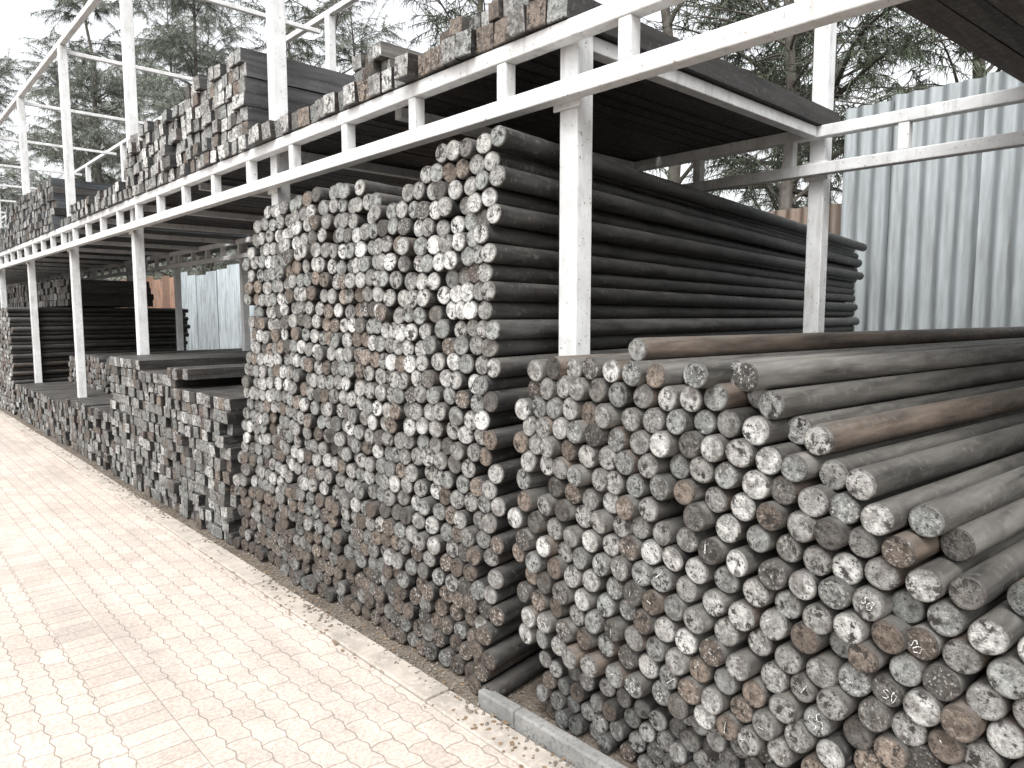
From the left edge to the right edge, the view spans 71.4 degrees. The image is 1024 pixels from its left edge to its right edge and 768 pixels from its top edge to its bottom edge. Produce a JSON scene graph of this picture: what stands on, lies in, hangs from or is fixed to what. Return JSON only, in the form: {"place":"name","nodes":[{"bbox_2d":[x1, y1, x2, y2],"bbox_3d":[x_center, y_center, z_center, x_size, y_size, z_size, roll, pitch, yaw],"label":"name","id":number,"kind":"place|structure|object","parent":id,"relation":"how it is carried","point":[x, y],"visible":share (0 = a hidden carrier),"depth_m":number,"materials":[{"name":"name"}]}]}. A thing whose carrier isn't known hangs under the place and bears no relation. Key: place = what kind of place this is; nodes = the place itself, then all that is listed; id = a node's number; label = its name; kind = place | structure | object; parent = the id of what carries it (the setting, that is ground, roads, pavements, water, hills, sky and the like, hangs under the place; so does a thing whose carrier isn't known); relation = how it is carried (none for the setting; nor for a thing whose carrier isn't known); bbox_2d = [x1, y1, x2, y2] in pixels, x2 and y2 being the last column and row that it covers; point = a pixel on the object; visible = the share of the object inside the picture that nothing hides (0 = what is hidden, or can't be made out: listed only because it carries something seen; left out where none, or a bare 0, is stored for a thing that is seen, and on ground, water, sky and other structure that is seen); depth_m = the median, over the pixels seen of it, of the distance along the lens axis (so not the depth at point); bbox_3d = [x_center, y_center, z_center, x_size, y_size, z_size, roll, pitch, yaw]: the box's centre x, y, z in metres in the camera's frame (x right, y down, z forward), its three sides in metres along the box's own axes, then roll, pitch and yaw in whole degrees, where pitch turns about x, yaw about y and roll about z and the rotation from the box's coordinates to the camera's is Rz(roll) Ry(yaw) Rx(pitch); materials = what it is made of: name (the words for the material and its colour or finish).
{"place":"outdoors","nodes":[
{"label":"outdoors","id":0,"kind":"place"},
{"bbox_2d":[0,418,519,767],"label":"paved road","id":1,"kind":"structure","parent":0,"point":[131,636],"depth_m":3.39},
{"bbox_2d":[0,405,637,767],"bbox_3d":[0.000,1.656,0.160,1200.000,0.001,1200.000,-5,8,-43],"label":"ground","id":2,"kind":"structure","parent":0,"point":[523,694],"depth_m":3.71,"materials":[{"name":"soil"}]},
{"bbox_2d":[0,39,43,227],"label":"casuarina tree","id":3,"kind":"object","parent":2,"relation":"on","point":[3,99],"visible":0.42,"depth_m":47.66,"materials":[{"name":"green plant"}]},
{"bbox_2d":[15,381,111,445],"bbox_3d":[-5.705,0.275,11.645,3.628,0.546,3.913,-5,8,-43],"label":"square bar stack","id":4,"kind":"object","parent":2,"relation":"on","point":[42,407],"visible":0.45,"depth_m":10.30,"materials":[{"name":"metal"}]},
{"bbox_2d":[0,27,163,287],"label":"casuarina tree","id":5,"kind":"object","parent":2,"relation":"on","point":[39,137],"visible":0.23,"depth_m":42.10,"materials":[{"name":"green plant"}]},
{"bbox_2d":[65,395,114,470],"bbox_3d":[-3.712,0.437,9.482,1.967,0.635,3.661,5,8,43],"label":"square bar stack","id":6,"kind":"object","parent":2,"relation":"on","point":[91,435],"visible":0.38,"depth_m":8.19,"materials":[{"name":"metal"}]},
{"bbox_2d":[12,0,174,281],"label":"casuarina tree","id":7,"kind":"object","parent":2,"relation":"on","point":[97,138],"visible":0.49,"depth_m":35.13,"materials":[{"name":"green plant"}]},
{"bbox_2d":[0,307,189,414],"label":"round bar stack","id":8,"kind":"object","parent":2,"relation":"on","point":[109,330],"visible":0.48,"depth_m":12.47,"materials":[{"name":"metal"}]},
{"bbox_2d":[0,279,153,307],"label":"square bar stack","id":9,"kind":"object","parent":8,"relation":"on","point":[105,294],"visible":0.71,"depth_m":13.12,"materials":[{"name":"metal"}]},
{"bbox_2d":[51,17,188,281],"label":"casuarina tree","id":10,"kind":"object","parent":2,"relation":"on","point":[150,59],"visible":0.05,"depth_m":49.28,"materials":[{"name":"green plant"}]},
{"bbox_2d":[121,275,174,307],"bbox_3d":[-23.365,-3.576,37.686,0.076,3.190,34.080,-5,8,-43],"label":"rusty corrugated fence","id":11,"kind":"object","parent":2,"relation":"on","point":[162,289],"visible":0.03,"depth_m":26.46,"materials":[{"name":"brown metal"}]},
{"bbox_2d":[68,348,251,394],"bbox_3d":[-4.486,0.025,11.606,3.850,1.054,6.052,-5,8,-43],"label":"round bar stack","id":12,"kind":"object","parent":2,"relation":"on","point":[98,371],"visible":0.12,"depth_m":11.08,"materials":[{"name":"metal"}]},
{"bbox_2d":[76,0,249,280],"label":"casuarina tree","id":13,"kind":"object","parent":2,"relation":"on","point":[176,5],"visible":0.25,"depth_m":27.85,"materials":[{"name":"green plant"}]},
{"bbox_2d":[105,0,234,278],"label":"casuarina tree","id":14,"kind":"object","parent":2,"relation":"on","point":[151,10],"visible":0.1,"depth_m":42.49,"materials":[{"name":"green plant"}]},
{"bbox_2d":[109,351,250,544],"bbox_3d":[-1.902,0.318,7.491,3.590,1.258,3.374,-5,8,-43],"label":"square bar stack","id":15,"kind":"object","parent":2,"relation":"on","point":[178,431],"visible":0.45,"depth_m":5.95,"materials":[{"name":"metal"}]},
{"bbox_2d":[132,0,264,277],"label":"casuarina tree","id":16,"kind":"object","parent":2,"relation":"on","point":[228,47],"visible":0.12,"depth_m":33.05,"materials":[{"name":"green plant"}]},
{"bbox_2d":[181,264,255,349],"bbox_3d":[-7.419,-1.917,20.559,0.076,3.181,12.920,-5,8,-43],"label":"corrugated fence","id":17,"kind":"object","parent":2,"relation":"on","point":[211,302],"visible":0.23,"depth_m":22.76,"materials":[{"name":"grey metal"}]},
{"bbox_2d":[229,0,338,253],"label":"casuarina tree","id":18,"kind":"object","parent":2,"relation":"on","point":[309,54],"visible":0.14,"depth_m":24.43,"materials":[{"name":"green plant"}]},
{"bbox_2d":[0,410,574,767],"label":"paving edge","id":19,"kind":"object","parent":2,"relation":"on","point":[403,675],"visible":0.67,"depth_m":3.60,"materials":[{"name":"concrete"}]},
{"bbox_2d":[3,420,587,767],"bbox_3d":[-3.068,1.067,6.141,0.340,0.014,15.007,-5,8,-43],"label":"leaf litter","id":20,"kind":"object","parent":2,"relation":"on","point":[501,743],"visible":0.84,"depth_m":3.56,"materials":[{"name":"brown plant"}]},
{"bbox_2d":[250,0,422,75],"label":"casuarina tree","id":21,"kind":"object","parent":2,"relation":"on","point":[305,12],"visible":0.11,"depth_m":19.82,"materials":[{"name":"green plant"}]},
{"bbox_2d":[305,0,409,72],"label":"casuarina tree","id":22,"kind":"object","parent":2,"relation":"on","point":[342,48],"visible":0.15,"depth_m":32.81,"materials":[{"name":"green plant"}]},
{"bbox_2d":[1,191,841,287],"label":"distant tree line","id":23,"kind":"object","parent":2,"relation":"on","point":[237,263],"visible":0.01,"depth_m":93.85,"materials":[{"name":"green plant"}]},
{"bbox_2d":[384,0,494,49],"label":"casuarina tree","id":24,"kind":"object","parent":2,"relation":"on","point":[478,4],"visible":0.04,"depth_m":17.83,"materials":[{"name":"green plant"}]},
{"bbox_2d":[406,0,595,49],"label":"casuarina tree","id":25,"kind":"object","parent":2,"relation":"on","point":[453,12],"depth_m":14.18,"materials":[{"name":"green plant"}]},
{"bbox_2d":[0,0,1023,397],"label":"storage rack","id":26,"kind":"object","parent":2,"relation":"on","point":[568,96],"visible":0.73,"depth_m":4.42,"materials":[{"name":"white metal"}]},
{"bbox_2d":[0,178,255,284],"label":"stacked square bars","id":27,"kind":"object","parent":26,"relation":"on","point":[40,210],"visible":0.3,"depth_m":10.90,"materials":[{"name":"metal"}]},
{"bbox_2d":[69,47,421,235],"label":"stacked square bars","id":28,"kind":"object","parent":26,"relation":"on","point":[217,114],"visible":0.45,"depth_m":5.83,"materials":[{"name":"metal"}]},
{"bbox_2d":[248,0,838,170],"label":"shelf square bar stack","id":29,"kind":"object","parent":26,"relation":"on","point":[643,119],"visible":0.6,"depth_m":4.04,"materials":[{"name":"metal"}]},
{"bbox_2d":[352,0,534,81],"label":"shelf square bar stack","id":30,"kind":"object","parent":29,"relation":"on","point":[380,56],"visible":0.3,"depth_m":3.79,"materials":[{"name":"metal"}]},
{"bbox_2d":[893,0,1023,82],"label":"stacked square bars","id":31,"kind":"object","parent":26,"relation":"on","point":[991,32],"visible":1,"depth_m":2.90,"materials":[{"name":"metal"}]},
{"bbox_2d":[233,125,866,695],"bbox_3d":[0.919,-0.156,6.390,2.869,2.430,6.720,4,7,38],"label":"round bar stack","id":32,"kind":"object","parent":2,"relation":"on","point":[403,337],"visible":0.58,"depth_m":3.62,"materials":[{"name":"metal"}]},
{"bbox_2d":[478,688,626,767],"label":"concrete kerb","id":33,"kind":"structure","parent":2,"relation":"on","point":[556,740],"depth_m":2.75,"materials":[{"name":"grey concrete"}]},
{"bbox_2d":[536,647,815,767],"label":"round bar stack","id":34,"kind":"object","parent":2,"relation":"on","point":[647,731],"visible":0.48,"depth_m":2.63,"materials":[{"name":"metal"}]},
{"bbox_2d":[507,326,1023,767],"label":"round bar stack","id":35,"kind":"object","parent":34,"relation":"on","point":[785,550],"visible":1,"depth_m":2.17,"materials":[{"name":"metal"}]},
{"bbox_2d":[640,0,896,210],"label":"casuarina tree","id":36,"kind":"object","parent":2,"relation":"on","point":[673,172],"visible":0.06,"depth_m":13.51,"materials":[{"name":"green plant"}]},
{"bbox_2d":[647,0,907,210],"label":"casuarina tree","id":37,"kind":"object","parent":2,"relation":"on","point":[785,199],"visible":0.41,"depth_m":11.39,"materials":[{"name":"green plant"}]},
{"bbox_2d":[766,204,841,234],"bbox_3d":[0.420,-1.221,12.172,0.076,3.409,10.160,-5,8,-43],"label":"rusty corrugated fence","id":38,"kind":"object","parent":2,"relation":"on","point":[800,216],"visible":0.02,"depth_m":8.49,"materials":[{"name":"brown metal"}]},
{"bbox_2d":[647,0,970,207],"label":"casuarina tree","id":39,"kind":"object","parent":2,"relation":"on","point":[866,66],"visible":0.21,"depth_m":13.13,"materials":[{"name":"green plant"}]},
{"bbox_2d":[681,0,952,210],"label":"casuarina tree","id":40,"kind":"object","parent":2,"relation":"on","point":[850,73],"visible":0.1,"depth_m":17.58,"materials":[{"name":"green plant"}]},
{"bbox_2d":[749,19,1000,197],"bbox_3d":[7.238,-5.723,11.331,6.726,12.672,6.144,1,6,14],"label":"casuarina tree","id":41,"kind":"object","parent":2,"relation":"on","point":[981,64],"visible":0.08,"depth_m":11.06,"materials":[{"name":"green plant"}]},
{"bbox_2d":[784,9,989,175],"bbox_3d":[6.327,-5.431,9.314,5.374,12.481,5.482,-2,6,-16],"label":"casuarina tree","id":42,"kind":"object","parent":2,"relation":"on","point":[900,90],"visible":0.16,"depth_m":10.48,"materials":[{"name":"green plant"}]},
{"bbox_2d":[840,71,1023,330],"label":"corrugated fence","id":43,"kind":"object","parent":2,"relation":"on","point":[942,239],"visible":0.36,"depth_m":7.52,"materials":[{"name":"grey metal"}]},
{"bbox_2d":[0,0,1001,288],"label":"sky","id":44,"kind":"structure","parent":0,"point":[15,25],"materials":[{"name":"white"}]}
]}

